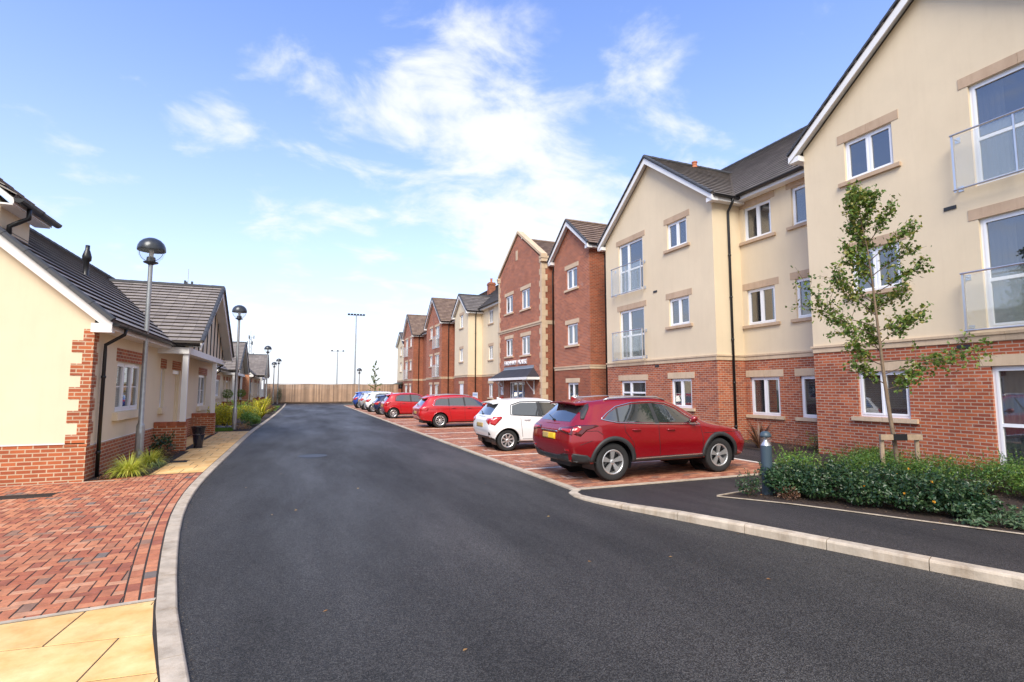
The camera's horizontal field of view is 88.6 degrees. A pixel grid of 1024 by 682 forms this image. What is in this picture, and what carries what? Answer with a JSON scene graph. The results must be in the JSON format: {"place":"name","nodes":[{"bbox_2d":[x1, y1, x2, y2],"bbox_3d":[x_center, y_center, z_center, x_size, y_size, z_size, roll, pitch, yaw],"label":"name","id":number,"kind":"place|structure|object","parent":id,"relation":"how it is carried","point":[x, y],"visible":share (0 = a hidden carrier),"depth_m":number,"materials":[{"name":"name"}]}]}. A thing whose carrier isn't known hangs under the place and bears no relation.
{"place":"outdoors","nodes":[
{"label":"outdoors","id":0,"kind":"place"},
{"bbox_2d":[0,601,157,681],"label":"slab path","id":1,"kind":"structure","parent":0,"point":[128,654],"depth_m":3.59,"materials":[{"name":"beige stone"}]},
{"bbox_2d":[102,450,154,478],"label":"ornamental grass","id":2,"kind":"object","parent":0,"point":[129,468],"depth_m":10.54,"materials":[{"name":"green plant"}]},
{"bbox_2d":[0,404,283,681],"bbox_3d":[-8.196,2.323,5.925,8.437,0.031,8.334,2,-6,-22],"label":"block paving","id":3,"kind":"structure","parent":0,"point":[153,485],"depth_m":6.08,"materials":[{"name":"red brick"}]},
{"bbox_2d":[0,492,60,499],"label":"drain grating","id":4,"kind":"object","parent":3,"relation":"on","point":[25,496],"visible":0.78,"depth_m":8.58,"materials":[{"name":"black metal"}]},
{"bbox_2d":[0,480,155,623],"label":"edging strip","id":5,"kind":"object","parent":3,"relation":"on","point":[72,611],"visible":0.5,"depth_m":4.21,"materials":[{"name":"concrete"}]},
{"bbox_2d":[85,451,187,480],"bbox_3d":[-8.614,2.879,12.369,0.950,0.001,4.800,2,-6,-22],"label":"planting bed","id":6,"kind":"object","parent":3,"relation":"on","point":[170,458],"visible":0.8,"depth_m":11.68,"materials":[{"name":"brown soil"}]},
{"bbox_2d":[134,238,165,463],"bbox_3d":[-8.739,0.206,12.505,0.600,5.440,0.600,2,-6,-22],"label":"street lamp","id":7,"kind":"object","parent":6,"relation":"on","point":[151,246],"visible":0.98,"depth_m":12.48,"materials":[{"name":"metal"}]},
{"bbox_2d":[149,430,175,454],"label":"shrub","id":8,"kind":"object","parent":6,"relation":"on","point":[164,440],"visible":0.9,"depth_m":13.79,"materials":[{"name":"green plant"}]},
{"bbox_2d":[159,444,178,457],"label":"shrub","id":9,"kind":"object","parent":6,"relation":"on","point":[169,451],"visible":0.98,"depth_m":13.40,"materials":[{"name":"green plant"}]},
{"bbox_2d":[186,435,208,446],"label":"gravel","id":10,"kind":"structure","parent":3,"relation":"on","point":[189,441],"depth_m":17.72,"materials":[{"name":"beige gravel"}]},
{"bbox_2d":[191,426,206,433],"bbox_3d":[-11.460,3.316,19.189,0.518,0.380,0.513,2,-6,-22],"label":"plant pot","id":11,"kind":"object","parent":10,"relation":"on","point":[198,429],"visible":0.77,"depth_m":19.03,"materials":[{"name":"black plastic"}]},
{"bbox_2d":[215,404,282,431],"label":"grass verge","id":12,"kind":"object","parent":3,"relation":"on","point":[265,416],"depth_m":27.98,"materials":[{"name":"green plant"}]},
{"bbox_2d":[215,404,232,425],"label":"shrub","id":13,"kind":"object","parent":12,"relation":"on","point":[224,417],"visible":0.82,"depth_m":23.50,"materials":[{"name":"yellow plant"}]},
{"bbox_2d":[237,399,261,420],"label":"shrub","id":14,"kind":"object","parent":12,"relation":"on","point":[245,407],"visible":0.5,"depth_m":27.05,"materials":[{"name":"yellow plant"}]},
{"bbox_2d":[239,408,260,425],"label":"shrub","id":15,"kind":"object","parent":12,"relation":"on","point":[255,419],"visible":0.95,"depth_m":24.79,"materials":[{"name":"green plant"}]},
{"bbox_2d":[245,395,278,417],"bbox_3d":[-14.882,3.818,31.120,2.446,1.517,2.504,-4,-7,38],"label":"phormium","id":16,"kind":"object","parent":12,"relation":"on","point":[263,410],"visible":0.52,"depth_m":30.91,"materials":[{"name":"yellow plant"}]},
{"bbox_2d":[264,346,271,404],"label":"street lamp","id":17,"kind":"object","parent":12,"relation":"on","point":[267,348],"visible":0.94,"depth_m":44.66,"materials":[{"name":"metal"}]},
{"bbox_2d":[124,447,168,467],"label":"ornamental grass","id":18,"kind":"object","parent":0,"point":[153,456],"depth_m":11.87,"materials":[{"name":"green plant"}]},
{"bbox_2d":[145,431,248,474],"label":"slab path","id":19,"kind":"structure","parent":0,"point":[227,441],"depth_m":14.07,"materials":[{"name":"beige stone"}]},
{"bbox_2d":[192,434,204,447],"bbox_3d":[-9.375,2.989,15.680,0.346,0.400,0.342,2,-6,-22],"label":"plant pot","id":20,"kind":"object","parent":19,"relation":"on","point":[198,440],"visible":1,"depth_m":15.57,"materials":[{"name":"black plastic"}]},
{"bbox_2d":[215,427,232,431],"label":"lawn","id":21,"kind":"structure","parent":0,"point":[220,429],"depth_m":21.96,"materials":[{"name":"green plant"}]},
{"bbox_2d":[232,305,246,429],"bbox_3d":[-11.938,1.134,22.768,0.600,5.440,0.600,2,-6,-22],"label":"street lamp","id":22,"kind":"object","parent":21,"relation":"on","point":[239,309],"visible":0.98,"depth_m":22.73,"materials":[{"name":"metal"}]},
{"bbox_2d":[261,389,353,404],"bbox_3d":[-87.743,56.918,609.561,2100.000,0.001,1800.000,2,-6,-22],"label":"ground","id":23,"kind":"structure","parent":0,"point":[312,395],"depth_m":119.13,"materials":[{"name":"soil"}]},
{"bbox_2d":[0,178,234,485],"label":"bungalow","id":24,"kind":"object","parent":23,"relation":"on","point":[73,335],"visible":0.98,"depth_m":10.41,"materials":[{"name":"paint"}]},
{"bbox_2d":[112,348,145,420],"bbox_3d":[-9.418,1.025,12.403,0.840,1.590,2.320,2,-6,-22],"label":"window","id":25,"kind":"structure","parent":24,"relation":"in","point":[127,380],"depth_m":12.48,"materials":[{"name":"white plastic"}]},
{"bbox_2d":[158,358,167,413],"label":"window","id":26,"kind":"structure","parent":24,"relation":"in","point":[161,410],"depth_m":15.60,"materials":[{"name":"white plastic"}]},
{"bbox_2d":[170,361,180,421],"bbox_3d":[-11.124,1.983,17.169,0.172,2.620,1.320,2,-6,-22],"label":"front door","id":27,"kind":"structure","parent":24,"relation":"in","point":[176,365],"depth_m":17.45,"materials":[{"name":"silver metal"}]},
{"bbox_2d":[196,367,207,410],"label":"window","id":28,"kind":"structure","parent":24,"relation":"in","point":[202,371],"depth_m":22.16,"materials":[{"name":"white plastic"}]},
{"bbox_2d":[215,341,249,407],"bbox_3d":[-24.265,2.444,39.766,7.129,5.930,16.680,2,-6,-22],"label":"bungalow","id":29,"kind":"object","parent":23,"relation":"on","point":[225,378],"visible":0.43,"depth_m":39.28,"materials":[{"name":"beige brick"}]},
{"bbox_2d":[238,354,269,405],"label":"bungalow","id":30,"kind":"object","parent":23,"relation":"on","point":[252,382],"visible":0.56,"depth_m":54.45,"materials":[{"name":"grey brick"}]},
{"bbox_2d":[264,384,397,402],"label":"timber fence","id":31,"kind":"object","parent":23,"relation":"on","point":[334,393],"visible":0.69,"depth_m":64.59,"materials":[{"name":"brown wood"}]},
{"bbox_2d":[348,313,364,383],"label":"floodlight mast","id":32,"kind":"object","parent":23,"relation":"on","point":[355,345],"visible":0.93,"depth_m":94.47,"materials":[{"name":"metal"}]},
{"bbox_2d":[366,360,381,390],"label":"young tree","id":33,"kind":"object","parent":23,"relation":"on","point":[374,380],"visible":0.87,"depth_m":58.48,"materials":[{"name":"green plant"}]},
{"bbox_2d":[345,405,760,487],"bbox_3d":[-5.600,4.803,33.285,5.588,0.021,49.568,2,-6,-22],"label":"parking bay","id":34,"kind":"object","parent":23,"relation":"on","point":[659,472],"visible":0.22,"depth_m":12.16,"materials":[{"name":"red brick"}]},
{"bbox_2d":[352,391,371,407],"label":"parked car","id":35,"kind":"object","parent":34,"relation":"on","point":[355,399],"visible":0.27,"depth_m":46.95,"materials":[{"name":"blue paint"}]},
{"bbox_2d":[358,391,379,409],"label":"parked car","id":36,"kind":"object","parent":34,"relation":"on","point":[363,396],"visible":0.29,"depth_m":43.34,"materials":[{"name":"silver metal"}]},
{"bbox_2d":[364,392,392,411],"bbox_3d":[-9.424,4.718,40.651,3.928,1.601,1.978,2,-6,-22],"label":"parked car","id":37,"kind":"object","parent":34,"relation":"on","point":[370,398],"visible":0.37,"depth_m":39.52,"materials":[{"name":"white paint"}]},
{"bbox_2d":[372,395,385,414],"bbox_3d":[-7.735,4.441,36.705,3.927,1.430,1.976,2,-6,-22],"label":"parked car","id":38,"kind":"object","parent":34,"relation":"on","point":[376,403],"visible":0.28,"depth_m":35.48,"materials":[{"name":"blue paint"}]},
{"bbox_2d":[380,392,422,417],"bbox_3d":[-6.062,3.977,32.444,3.928,1.601,1.978,2,-6,-22],"label":"parked car","id":39,"kind":"object","parent":34,"relation":"on","point":[394,405],"visible":0.62,"depth_m":31.41,"materials":[{"name":"red paint"}]},
{"bbox_2d":[412,394,486,427],"bbox_3d":[-2.384,3.318,25.058,4.539,1.583,2.042,2,-6,-22],"label":"parked car","id":40,"kind":"object","parent":34,"relation":"on","point":[438,410],"visible":0.69,"depth_m":24.03,"materials":[{"name":"red paint"}]},
{"bbox_2d":[354,407,581,478],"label":"bay numbers","id":41,"kind":"object","parent":34,"relation":"on","point":[514,460],"visible":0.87,"depth_m":12.79,"materials":[{"name":"paint"}]},
{"bbox_2d":[473,397,556,450],"bbox_3d":[0.855,2.521,16.215,3.928,1.577,1.978,2,-6,-22],"label":"parked car","id":42,"kind":"object","parent":34,"relation":"on","point":[505,424],"visible":0.49,"depth_m":15.15,"materials":[{"name":"white paint"}]},
{"bbox_2d":[365,412,758,469],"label":"bay markings","id":43,"kind":"object","parent":34,"relation":"on","point":[523,443],"visible":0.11,"depth_m":14.35,"materials":[{"name":"paint"}]},
{"bbox_2d":[533,395,743,480],"bbox_3d":[2.868,2.041,11.528,4.678,1.690,2.100,2,-6,-24],"label":"parked car","id":44,"kind":"object","parent":34,"relation":"on","point":[609,437],"visible":1,"depth_m":10.54,"materials":[{"name":"red paint"}]},
{"bbox_2d":[395,0,1023,470],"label":"apartment building","id":45,"kind":"structure","parent":23,"relation":"on","point":[671,280],"depth_m":14.92,"materials":[{"name":"beige paint"}]},
{"bbox_2d":[434,352,438,376],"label":"window","id":46,"kind":"structure","parent":45,"relation":"in","point":[437,354],"depth_m":54.69,"materials":[{"name":"white plastic"}]},
{"bbox_2d":[504,335,512,358],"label":"window","id":47,"kind":"structure","parent":45,"relation":"in","point":[510,341],"depth_m":35.94,"materials":[{"name":"white plastic"}]},
{"bbox_2d":[504,290,513,315],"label":"window","id":48,"kind":"structure","parent":45,"relation":"in","point":[509,299],"depth_m":36.19,"materials":[{"name":"white plastic"}]},
{"bbox_2d":[510,381,524,397],"bbox_3d":[0.681,3.788,34.529,0.682,2.230,2.600,2,-6,-22],"label":"entrance door","id":49,"kind":"structure","parent":45,"relation":"in","point":[517,389],"depth_m":34.48,"materials":[{"name":"white glass"}]},
{"bbox_2d":[519,283,530,311],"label":"window","id":50,"kind":"structure","parent":45,"relation":"in","point":[525,293],"depth_m":33.64,"materials":[{"name":"white plastic"}]},
{"bbox_2d":[519,331,530,356],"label":"window","id":51,"kind":"structure","parent":45,"relation":"in","point":[526,339],"depth_m":33.40,"materials":[{"name":"white plastic"}]},
{"bbox_2d":[564,261,578,292],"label":"window","id":52,"kind":"structure","parent":45,"relation":"in","point":[572,273],"depth_m":27.99,"materials":[{"name":"white plastic"}]},
{"bbox_2d":[564,318,579,347],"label":"window","id":53,"kind":"structure","parent":45,"relation":"in","point":[573,328],"depth_m":27.70,"materials":[{"name":"white plastic"}]},
{"bbox_2d":[566,378,579,398],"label":"window","id":54,"kind":"structure","parent":45,"relation":"in","point":[573,386],"depth_m":27.48,"materials":[{"name":"white plastic"}]},
{"bbox_2d":[616,230,644,294],"bbox_3d":[5.529,-3.358,23.150,0.752,2.495,2.140,2,-6,-22],"label":"window","id":55,"kind":"structure","parent":45,"relation":"in","point":[632,251],"depth_m":23.07,"materials":[{"name":"glass"}]},
{"bbox_2d":[617,300,645,358],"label":"window","id":56,"kind":"structure","parent":45,"relation":"in","point":[631,319],"depth_m":22.81,"materials":[{"name":"white plastic"}]},
{"bbox_2d":[618,374,647,395],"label":"window","id":57,"kind":"structure","parent":45,"relation":"in","point":[637,387],"depth_m":22.57,"materials":[{"name":"white plastic"}]},
{"bbox_2d":[663,209,689,253],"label":"window","id":58,"kind":"structure","parent":45,"relation":"in","point":[677,232],"depth_m":20.26,"materials":[{"name":"white plastic"}]},
{"bbox_2d":[665,288,692,329],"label":"window","id":59,"kind":"structure","parent":45,"relation":"in","point":[679,307],"depth_m":19.97,"materials":[{"name":"white plastic"}]},
{"bbox_2d":[668,372,695,410],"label":"window","id":60,"kind":"structure","parent":45,"relation":"in","point":[682,388],"depth_m":19.68,"materials":[{"name":"white plastic"}]},
{"bbox_2d":[739,190,775,245],"bbox_3d":[8.827,-4.238,18.378,0.815,1.560,1.500,2,-6,-22],"label":"window","id":61,"kind":"structure","parent":45,"relation":"in","point":[758,216],"depth_m":18.26,"materials":[{"name":"white plastic"}]},
{"bbox_2d":[742,277,780,328],"bbox_3d":[8.833,-1.267,18.095,0.815,1.590,1.510,2,-6,-22],"label":"window","id":62,"kind":"structure","parent":45,"relation":"in","point":[762,309],"depth_m":17.98,"materials":[{"name":"white plastic"}]},
{"bbox_2d":[746,369,785,419],"bbox_3d":[8.835,1.800,17.813,0.815,1.630,1.540,2,-6,-22],"label":"window","id":63,"kind":"structure","parent":45,"relation":"in","point":[765,387],"depth_m":17.69,"materials":[{"name":"white plastic"}]},
{"bbox_2d":[785,177,806,230],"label":"window","id":64,"kind":"structure","parent":45,"relation":"in","point":[798,193],"depth_m":16.81,"materials":[{"name":"white plastic"}]},
{"bbox_2d":[790,269,811,322],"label":"window","id":65,"kind":"structure","parent":45,"relation":"in","point":[803,315],"depth_m":16.57,"materials":[{"name":"white plastic"}]},
{"bbox_2d":[794,368,816,421],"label":"window","id":66,"kind":"structure","parent":45,"relation":"in","point":[808,381],"depth_m":16.26,"materials":[{"name":"white plastic"}]},
{"bbox_2d":[837,109,900,187],"bbox_3d":[9.432,-4.876,13.597,0.815,1.430,1.560,2,-6,-22],"label":"window","id":67,"kind":"structure","parent":45,"relation":"in","point":[868,155],"depth_m":13.45,"materials":[{"name":"white plastic"}]},
{"bbox_2d":[843,230,909,297],"bbox_3d":[9.432,-1.878,13.326,0.815,1.450,1.560,2,-6,-22],"label":"window","id":68,"kind":"structure","parent":45,"relation":"in","point":[878,283],"depth_m":13.13,"materials":[{"name":"white plastic"}]},
{"bbox_2d":[850,361,918,423],"bbox_3d":[9.432,1.254,13.043,0.815,1.480,1.560,2,-6,-22],"label":"window","id":69,"kind":"structure","parent":45,"relation":"in","point":[872,395],"depth_m":12.93,"materials":[{"name":"white plastic"}]},
{"bbox_2d":[957,49,1023,185],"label":"window","id":70,"kind":"structure","parent":45,"relation":"in","point":[998,95],"depth_m":11.02,"materials":[{"name":"white plastic"}]},
{"bbox_2d":[968,196,1023,327],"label":"window","id":71,"kind":"structure","parent":45,"relation":"in","point":[1002,236],"depth_m":10.84,"materials":[{"name":"white glass"}]},
{"bbox_2d":[979,353,1023,470],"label":"window","id":72,"kind":"structure","parent":45,"relation":"in","point":[1008,381],"depth_m":10.67,"materials":[{"name":"white plastic"}]},
{"bbox_2d":[0,0,894,388],"label":"sky","id":73,"kind":"structure","parent":0,"point":[317,163],"materials":[{"name":"blue"}]},
{"bbox_2d":[177,403,1023,681],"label":"road","id":74,"kind":"structure","parent":0,"point":[415,557],"depth_m":4.71,"materials":[{"name":"black asphalt"}]},
{"bbox_2d":[156,404,285,681],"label":"kerb","id":75,"kind":"structure","parent":74,"relation":"on","point":[172,661],"depth_m":4.49,"materials":[{"name":"concrete"}]},
{"bbox_2d":[344,405,759,489],"bbox_3d":[-5.624,4.798,33.154,5.736,0.050,49.596,2,-6,-22],"label":"bay edging","id":76,"kind":"object","parent":74,"relation":"on","point":[558,483],"visible":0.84,"depth_m":10.72,"materials":[{"name":"concrete"}]},
{"bbox_2d":[569,489,624,508],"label":"kerb","id":77,"kind":"structure","parent":74,"relation":"on","point":[605,502],"depth_m":8.28,"materials":[{"name":"concrete"}]},
{"bbox_2d":[622,503,1023,589],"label":"kerb","id":78,"kind":"structure","parent":74,"relation":"on","point":[975,572],"depth_m":5.70,"materials":[{"name":"concrete"}]},
{"bbox_2d":[340,404,1023,572],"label":"footway","id":79,"kind":"structure","parent":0,"point":[993,549],"depth_m":6.67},
{"bbox_2d":[743,440,818,453],"bbox_3d":[7.846,3.237,16.151,2.300,0.001,3.600,2,-6,-22],"label":"planting bed","id":80,"kind":"object","parent":79,"relation":"on","point":[749,444],"visible":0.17,"depth_m":15.78,"materials":[{"name":"brown soil"}]},
{"bbox_2d":[738,418,781,447],"bbox_3d":[7.536,2.702,15.692,1.596,0.982,1.737,-2,-6,24],"label":"phormium","id":81,"kind":"object","parent":80,"relation":"on","point":[757,439],"visible":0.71,"depth_m":15.67,"materials":[{"name":"brown plant"}]},
{"bbox_2d":[782,435,803,450],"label":"shrub","id":82,"kind":"object","parent":80,"relation":"on","point":[793,443],"visible":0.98,"depth_m":14.88,"materials":[{"name":"brown plant"}]},
{"bbox_2d":[721,454,1023,532],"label":"planting bed","id":83,"kind":"object","parent":79,"relation":"on","point":[892,510],"visible":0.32,"depth_m":7.54,"materials":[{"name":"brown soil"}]},
{"bbox_2d":[735,468,760,495],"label":"shrub","id":84,"kind":"object","parent":83,"relation":"on","point":[750,487],"visible":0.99,"depth_m":8.33,"materials":[{"name":"green plant"}]},
{"bbox_2d":[760,431,773,494],"bbox_3d":[4.134,1.982,8.520,0.174,1.031,0.174,2,-6,-22],"label":"bollard light","id":85,"kind":"object","parent":83,"relation":"on","point":[766,452],"visible":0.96,"depth_m":8.47,"materials":[{"name":"grey paint"}]},
{"bbox_2d":[756,458,813,495],"bbox_3d":[4.365,2.180,8.361,0.832,0.605,0.880,2,-6,-22],"label":"shrub","id":86,"kind":"object","parent":83,"relation":"on","point":[779,476],"visible":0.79,"depth_m":8.22,"materials":[{"name":"green plant"}]},
{"bbox_2d":[775,485,799,499],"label":"shrub","id":87,"kind":"object","parent":83,"relation":"on","point":[789,497],"visible":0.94,"depth_m":7.97,"materials":[{"name":"brown plant"}]},
{"bbox_2d":[772,444,825,468],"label":"shrub","id":88,"kind":"object","parent":83,"relation":"on","point":[787,457],"visible":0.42,"depth_m":9.09,"materials":[{"name":"green plant"}]},
{"bbox_2d":[789,456,857,499],"bbox_3d":[4.707,2.089,8.003,0.867,0.685,0.863,-2,-5,16],"label":"shrub","id":89,"kind":"object","parent":83,"relation":"on","point":[822,485],"visible":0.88,"depth_m":7.85,"materials":[{"name":"green plant"}]},
{"bbox_2d":[816,447,879,477],"bbox_3d":[5.840,2.207,9.100,0.974,0.695,0.995,2,-6,-22],"label":"shrub","id":90,"kind":"object","parent":83,"relation":"on","point":[846,465],"visible":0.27,"depth_m":9.16,"materials":[{"name":"green plant"}]},
{"bbox_2d":[830,457,908,506],"bbox_3d":[5.143,2.044,7.592,0.951,0.701,0.932,-2,-6,24],"label":"shrub","id":91,"kind":"object","parent":83,"relation":"on","point":[865,491],"visible":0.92,"depth_m":7.44,"materials":[{"name":"green plant"}]},
{"bbox_2d":[717,487,1023,533],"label":"bed edging","id":92,"kind":"object","parent":83,"relation":"on","point":[719,495],"visible":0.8,"depth_m":7.12,"materials":[{"name":"concrete"}]},
{"bbox_2d":[840,442,902,465],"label":"shrub","id":93,"kind":"object","parent":83,"relation":"on","point":[886,450],"visible":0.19,"depth_m":11.77,"materials":[{"name":"green plant"}]},
{"bbox_2d":[844,448,900,475],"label":"shrub","id":94,"kind":"object","parent":83,"relation":"on","point":[884,463],"visible":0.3,"depth_m":9.33,"materials":[{"name":"green plant"}]},
{"bbox_2d":[844,446,914,471],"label":"shrub","id":95,"kind":"object","parent":83,"relation":"on","point":[889,454],"visible":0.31,"depth_m":10.69,"materials":[{"name":"green plant"}]},
{"bbox_2d":[785,179,1001,463],"bbox_3d":[7.487,-0.315,10.145,3.912,5.899,1.297,0,-5,0],"label":"young tree","id":96,"kind":"object","parent":83,"relation":"on","point":[860,199],"visible":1,"depth_m":10.19,"materials":[{"name":"green plant"}]},
{"bbox_2d":[879,434,922,467],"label":"tree stakes","id":97,"kind":"object","parent":83,"relation":"on","point":[916,438],"visible":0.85,"depth_m":9.82,"materials":[{"name":"beige wood"}]},
{"bbox_2d":[880,461,955,512],"bbox_3d":[5.546,2.017,7.186,0.845,0.682,0.849,2,-6,-22],"label":"shrub","id":98,"kind":"object","parent":83,"relation":"on","point":[918,490],"visible":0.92,"depth_m":7.05,"materials":[{"name":"green plant"}]},
{"bbox_2d":[887,451,962,484],"bbox_3d":[6.778,2.162,8.648,0.999,0.656,0.942,-3,-6,33],"label":"shrub","id":99,"kind":"object","parent":83,"relation":"on","point":[914,465],"visible":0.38,"depth_m":8.57,"materials":[{"name":"green plant"}]},
{"bbox_2d":[902,448,966,480],"bbox_3d":[7.473,2.241,9.262,0.957,0.618,0.988,2,-6,-22],"label":"shrub","id":100,"kind":"object","parent":83,"relation":"on","point":[943,462],"visible":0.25,"depth_m":9.27,"materials":[{"name":"green plant"}]},
{"bbox_2d":[929,469,1005,518],"bbox_3d":[5.899,2.023,6.846,0.731,0.608,0.738,-2,-6,21],"label":"shrub","id":101,"kind":"object","parent":83,"relation":"on","point":[974,498],"visible":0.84,"depth_m":6.72,"materials":[{"name":"green plant"}]},
{"bbox_2d":[951,506,998,526],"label":"ground cover plant","id":102,"kind":"object","parent":83,"relation":"on","point":[971,520],"visible":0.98,"depth_m":6.46,"materials":[{"name":"green plant"}]},
{"bbox_2d":[951,449,1023,495],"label":"shrub","id":103,"kind":"object","parent":83,"relation":"on","point":[987,470],"visible":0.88,"depth_m":8.37,"materials":[{"name":"green plant"}]},
{"bbox_2d":[985,447,1023,489],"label":"shrub","id":104,"kind":"object","parent":83,"relation":"on","point":[1016,453],"visible":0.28,"depth_m":8.77,"materials":[{"name":"green plant"}]},
{"bbox_2d":[996,509,1023,529],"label":"ground cover plant","id":105,"kind":"object","parent":83,"relation":"on","point":[1009,518],"visible":0.98,"depth_m":6.30,"materials":[{"name":"green plant"}]},
{"bbox_2d":[1001,504,1023,517],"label":"ground cover plant","id":106,"kind":"object","parent":83,"relation":"on","point":[1015,514],"visible":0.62,"depth_m":6.82,"materials":[{"name":"green plant"}]},
{"bbox_2d":[1006,458,1023,494],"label":"shrub","id":107,"kind":"object","parent":83,"relation":"on","point":[1022,485],"visible":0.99,"depth_m":7.94,"materials":[{"name":"green plant"}]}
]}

